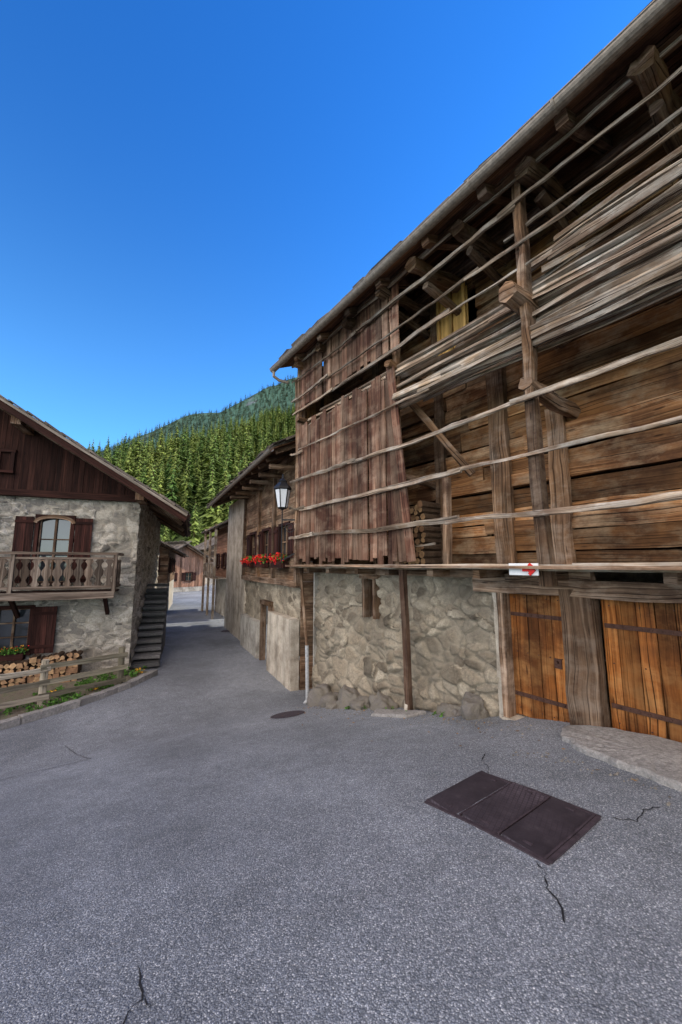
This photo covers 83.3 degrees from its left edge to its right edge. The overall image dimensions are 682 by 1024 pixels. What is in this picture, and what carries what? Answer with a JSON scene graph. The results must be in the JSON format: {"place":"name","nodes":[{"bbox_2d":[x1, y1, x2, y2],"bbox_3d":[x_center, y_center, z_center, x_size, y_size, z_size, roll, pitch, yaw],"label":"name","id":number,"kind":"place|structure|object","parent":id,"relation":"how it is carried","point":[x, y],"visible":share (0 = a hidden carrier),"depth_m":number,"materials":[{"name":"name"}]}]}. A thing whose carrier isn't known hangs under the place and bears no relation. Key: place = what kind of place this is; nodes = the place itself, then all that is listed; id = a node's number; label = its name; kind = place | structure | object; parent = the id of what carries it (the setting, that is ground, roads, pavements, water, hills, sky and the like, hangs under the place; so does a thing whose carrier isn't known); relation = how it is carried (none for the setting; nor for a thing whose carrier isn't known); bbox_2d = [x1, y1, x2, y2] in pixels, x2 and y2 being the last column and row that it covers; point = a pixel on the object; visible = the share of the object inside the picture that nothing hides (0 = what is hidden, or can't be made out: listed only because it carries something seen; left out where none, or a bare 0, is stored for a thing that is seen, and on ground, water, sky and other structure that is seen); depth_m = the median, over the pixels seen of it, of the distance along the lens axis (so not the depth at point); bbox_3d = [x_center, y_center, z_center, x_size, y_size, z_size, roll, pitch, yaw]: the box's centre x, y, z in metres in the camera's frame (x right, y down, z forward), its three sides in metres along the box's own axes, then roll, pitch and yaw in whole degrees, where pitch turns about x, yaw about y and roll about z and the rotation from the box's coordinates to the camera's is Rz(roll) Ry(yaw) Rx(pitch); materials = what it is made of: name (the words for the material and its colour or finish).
{"place":"outdoors","nodes":[
{"label":"outdoors","id":0,"kind":"place"},
{"bbox_2d":[0,670,147,719],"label":"planting bed","id":1,"kind":"object","parent":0,"point":[15,695],"visible":0.23,"depth_m":10.01,"materials":[{"name":"green plant"}]},
{"bbox_2d":[0,649,82,687],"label":"firewood stack","id":2,"kind":"object","parent":1,"relation":"on","point":[34,661],"visible":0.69,"depth_m":10.83,"materials":[{"name":"brown wood"}]},
{"bbox_2d":[0,646,127,708],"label":"split rail fence","id":3,"kind":"object","parent":1,"relation":"on","point":[43,682],"visible":0.95,"depth_m":9.38,"materials":[{"name":"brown wood"}]},
{"bbox_2d":[0,664,146,714],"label":"ground plants","id":4,"kind":"object","parent":1,"relation":"on","point":[90,679],"visible":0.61,"depth_m":9.84,"materials":[{"name":"green plant"}]},
{"bbox_2d":[111,377,296,459],"bbox_3d":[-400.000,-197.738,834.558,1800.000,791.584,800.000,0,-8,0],"label":"mountain","id":5,"kind":"structure","parent":0,"point":[250,404],"depth_m":882.79,"materials":[{"name":"green plant"}]},
{"bbox_2d":[94,374,294,457],"bbox_3d":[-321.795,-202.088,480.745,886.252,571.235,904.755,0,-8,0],"label":"mountain forest","id":6,"kind":"object","parent":5,"relation":"on","point":[201,415],"visible":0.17,"depth_m":877.92,"materials":[{"name":"green plant"}]},
{"bbox_2d":[136,427,283,541],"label":"forest hill","id":7,"kind":"structure","parent":0,"point":[179,538],"depth_m":84.90,"materials":[{"name":"green plant"}]},
{"bbox_2d":[87,403,295,546],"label":"pine forest","id":8,"kind":"object","parent":7,"relation":"on","point":[222,457],"visible":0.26,"depth_m":111.33,"materials":[{"name":"green plant"}]},
{"bbox_2d":[0,0,651,451],"label":"sky","id":9,"kind":"structure","parent":0,"point":[188,187],"materials":[{"name":"blue"}]},
{"bbox_2d":[0,584,681,1023],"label":"asphalt road","id":10,"kind":"structure","parent":0,"point":[200,836],"depth_m":2.43,"materials":[{"name":"grey asphalt"}]},
{"bbox_2d":[1,745,90,779],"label":"asphalt seam","id":11,"kind":"object","parent":10,"relation":"on","point":[62,765],"visible":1,"depth_m":6.60,"materials":[{"name":"grey asphalt"}]},
{"bbox_2d":[270,710,304,718],"bbox_3d":[-1.120,4.246,8.048,0.720,0.166,0.720,0,-8,0],"label":"manhole cover","id":12,"kind":"object","parent":10,"relation":"on","point":[289,714],"visible":1,"depth_m":8.02,"materials":[{"name":"metal"}]},
{"bbox_2d":[123,754,657,1023],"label":"asphalt cracks","id":13,"kind":"object","parent":10,"relation":"on","point":[140,975],"visible":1,"depth_m":1.99,"materials":[{"name":"black asphalt"}]},
{"bbox_2d":[345,706,444,716],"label":"wall weeds","id":14,"kind":"object","parent":10,"relation":"on","point":[348,707],"depth_m":6.29,"materials":[{"name":"green plant"}]},
{"bbox_2d":[307,683,488,719],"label":"base boulders","id":15,"kind":"object","parent":10,"relation":"on","point":[471,707],"visible":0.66,"depth_m":7.39,"materials":[{"name":"stone"}]},
{"bbox_2d":[269,705,670,805],"bbox_3d":[0.889,3.330,5.608,1.539,1.516,8.016,6,-10,-35],"label":"grit and leaves","id":16,"kind":"object","parent":10,"relation":"on","point":[631,778],"visible":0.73,"depth_m":4.63,"materials":[{"name":"stone"}]},
{"bbox_2d":[424,770,600,865],"bbox_3d":[1.285,2.297,2.956,0.774,0.140,1.013,6,-10,-35],"label":"utility cover","id":17,"kind":"object","parent":10,"relation":"on","point":[546,829],"visible":0.98,"depth_m":2.85,"materials":[{"name":"metal"}]},
{"bbox_2d":[560,725,681,791],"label":"stone step","id":18,"kind":"object","parent":10,"relation":"on","point":[657,759],"visible":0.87,"depth_m":3.68,"materials":[{"name":"grey stone"}]},
{"bbox_3d":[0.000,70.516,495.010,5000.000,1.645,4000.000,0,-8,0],"label":"ground","id":19,"kind":"structure","parent":0,"visible":0},
{"bbox_2d":[0,670,157,730],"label":"kerb","id":20,"kind":"structure","parent":19,"relation":"on","point":[23,718],"depth_m":9.17,"materials":[{"name":"stone"}]},
{"bbox_2d":[0,394,191,672],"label":"stone chalet","id":21,"kind":"object","parent":19,"relation":"on","point":[80,538],"visible":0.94,"depth_m":11.94,"materials":[{"name":"grey stone"}]},
{"bbox_2d":[0,448,16,473],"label":"window","id":22,"kind":"structure","parent":21,"relation":"in","point":[13,452],"depth_m":11.63,"materials":[{"name":"brown wood"}]},
{"bbox_2d":[0,645,28,660],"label":"flower box","id":23,"kind":"object","parent":21,"relation":"attached to","point":[12,655],"visible":1,"depth_m":10.99,"materials":[{"name":"green plant"}]},
{"bbox_2d":[0,605,35,654],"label":"window","id":24,"kind":"structure","parent":21,"relation":"in","point":[14,631],"depth_m":11.32,"materials":[{"name":"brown wood"}]},
{"bbox_2d":[27,514,76,584],"bbox_3d":[-8.878,1.158,11.828,1.093,2.145,0.260,3,-8,-21],"label":"window","id":25,"kind":"structure","parent":21,"relation":"in","point":[52,533],"depth_m":11.92,"materials":[{"name":"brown wood"}]},
{"bbox_2d":[157,540,188,610],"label":"house","id":26,"kind":"structure","parent":19,"relation":"on","point":[166,564],"depth_m":25.23,"materials":[{"name":"brown wood"}]},
{"bbox_2d":[161,540,213,591],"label":"wooden granary","id":27,"kind":"structure","parent":19,"relation":"on","point":[188,575],"depth_m":43.61,"materials":[{"name":"brown wood"}]},
{"bbox_2d":[185,572,192,580],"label":"window","id":28,"kind":"structure","parent":27,"relation":"in","point":[188,575],"depth_m":43.58,"materials":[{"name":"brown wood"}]},
{"bbox_2d":[194,537,216,584],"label":"hay barn","id":29,"kind":"structure","parent":19,"relation":"on","point":[200,546],"depth_m":56.35,"materials":[{"name":"brown wood"}]},
{"bbox_2d":[201,520,227,618],"bbox_3d":[-5.639,3.199,27.322,7.687,8.278,6.424,4,-9,-28],"label":"balcony chalet","id":30,"kind":"object","parent":19,"relation":"on","point":[215,569],"visible":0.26,"depth_m":25.46,"materials":[{"name":"brown wood"}]},
{"bbox_2d":[216,553,219,567],"bbox_3d":[-8.662,3.447,27.063,0.260,1.045,0.960,4,-9,-28],"label":"window","id":31,"kind":"structure","parent":30,"relation":"in","point":[217,558],"depth_m":27.35,"materials":[{"name":"brown wood"}]},
{"bbox_2d":[221,552,225,568],"bbox_3d":[-7.628,3.184,25.139,0.260,1.045,0.960,4,-9,-28],"label":"window","id":32,"kind":"structure","parent":30,"relation":"in","point":[223,560],"depth_m":25.43,"materials":[{"name":"brown wood"}]},
{"bbox_2d":[206,434,335,690],"bbox_3d":[-0.578,1.630,17.969,9.629,9.666,12.957,4,-9,-27],"label":"flower chalet","id":33,"kind":"object","parent":19,"relation":"on","point":[263,587],"visible":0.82,"depth_m":13.41,"materials":[{"name":"stone"}]},
{"bbox_2d":[249,531,256,557],"bbox_3d":[-3.602,1.425,15.796,0.260,1.195,1.110,4,-9,-26],"label":"window","id":34,"kind":"structure","parent":33,"relation":"in","point":[252,535],"depth_m":16.17,"materials":[{"name":"brown wood"}]},
{"bbox_2d":[261,527,270,560],"bbox_3d":[-2.747,1.194,14.115,0.260,1.195,1.110,4,-9,-26],"label":"window","id":35,"kind":"structure","parent":33,"relation":"in","point":[265,536],"depth_m":14.47,"materials":[{"name":"brown wood"}]},
{"bbox_2d":[278,521,289,559],"bbox_3d":[-1.802,0.940,12.257,0.260,1.195,1.110,4,-9,-26],"label":"window","id":36,"kind":"structure","parent":33,"relation":"in","point":[285,540],"depth_m":12.59,"materials":[{"name":"brown wood"}]},
{"bbox_2d":[371,709,425,717],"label":"stone slab","id":37,"kind":"structure","parent":19,"relation":"on","point":[397,713],"depth_m":6.38,"materials":[{"name":"grey stone"}]},
{"bbox_2d":[270,0,681,742],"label":"timber barn","id":38,"kind":"structure","parent":19,"relation":"on","point":[488,392],"depth_m":5.41,"materials":[{"name":"wood"}]},
{"bbox_2d":[274,474,294,561],"bbox_3d":[-1.393,0.138,9.554,0.605,2.220,0.398,2,-8,-17],"label":"wall lantern","id":39,"kind":"object","parent":38,"relation":"attached to","point":[282,487],"depth_m":9.49,"materials":[{"name":"black metal"}]},
{"bbox_2d":[359,574,380,618],"bbox_3d":[0.650,1.727,7.931,0.250,0.890,0.570,6,-10,-35],"label":"base window","id":40,"kind":"structure","parent":38,"relation":"in","point":[371,602],"depth_m":7.96,"materials":[{"name":"brown wood"}]},
{"bbox_2d":[509,563,538,575],"bbox_3d":[2.171,0.681,4.564,0.065,0.146,0.360,6,-10,-35],"label":"hiking sign","id":41,"kind":"object","parent":38,"relation":"attached to","point":[530,572],"visible":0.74,"depth_m":4.54,"materials":[{"name":"white metal"}]},
{"bbox_2d":[509,593,569,722],"bbox_3d":[2.654,1.916,5.141,0.140,1.684,0.765,6,-10,-35],"label":"plank door","id":42,"kind":"structure","parent":38,"relation":"in","point":[536,624],"depth_m":5.13,"materials":[{"name":"brown wood"}]},
{"bbox_2d":[601,599,681,742],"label":"wide plank door","id":43,"kind":"structure","parent":38,"relation":"in","point":[643,640],"depth_m":4.20,"materials":[{"name":"brown wood"}]}
]}

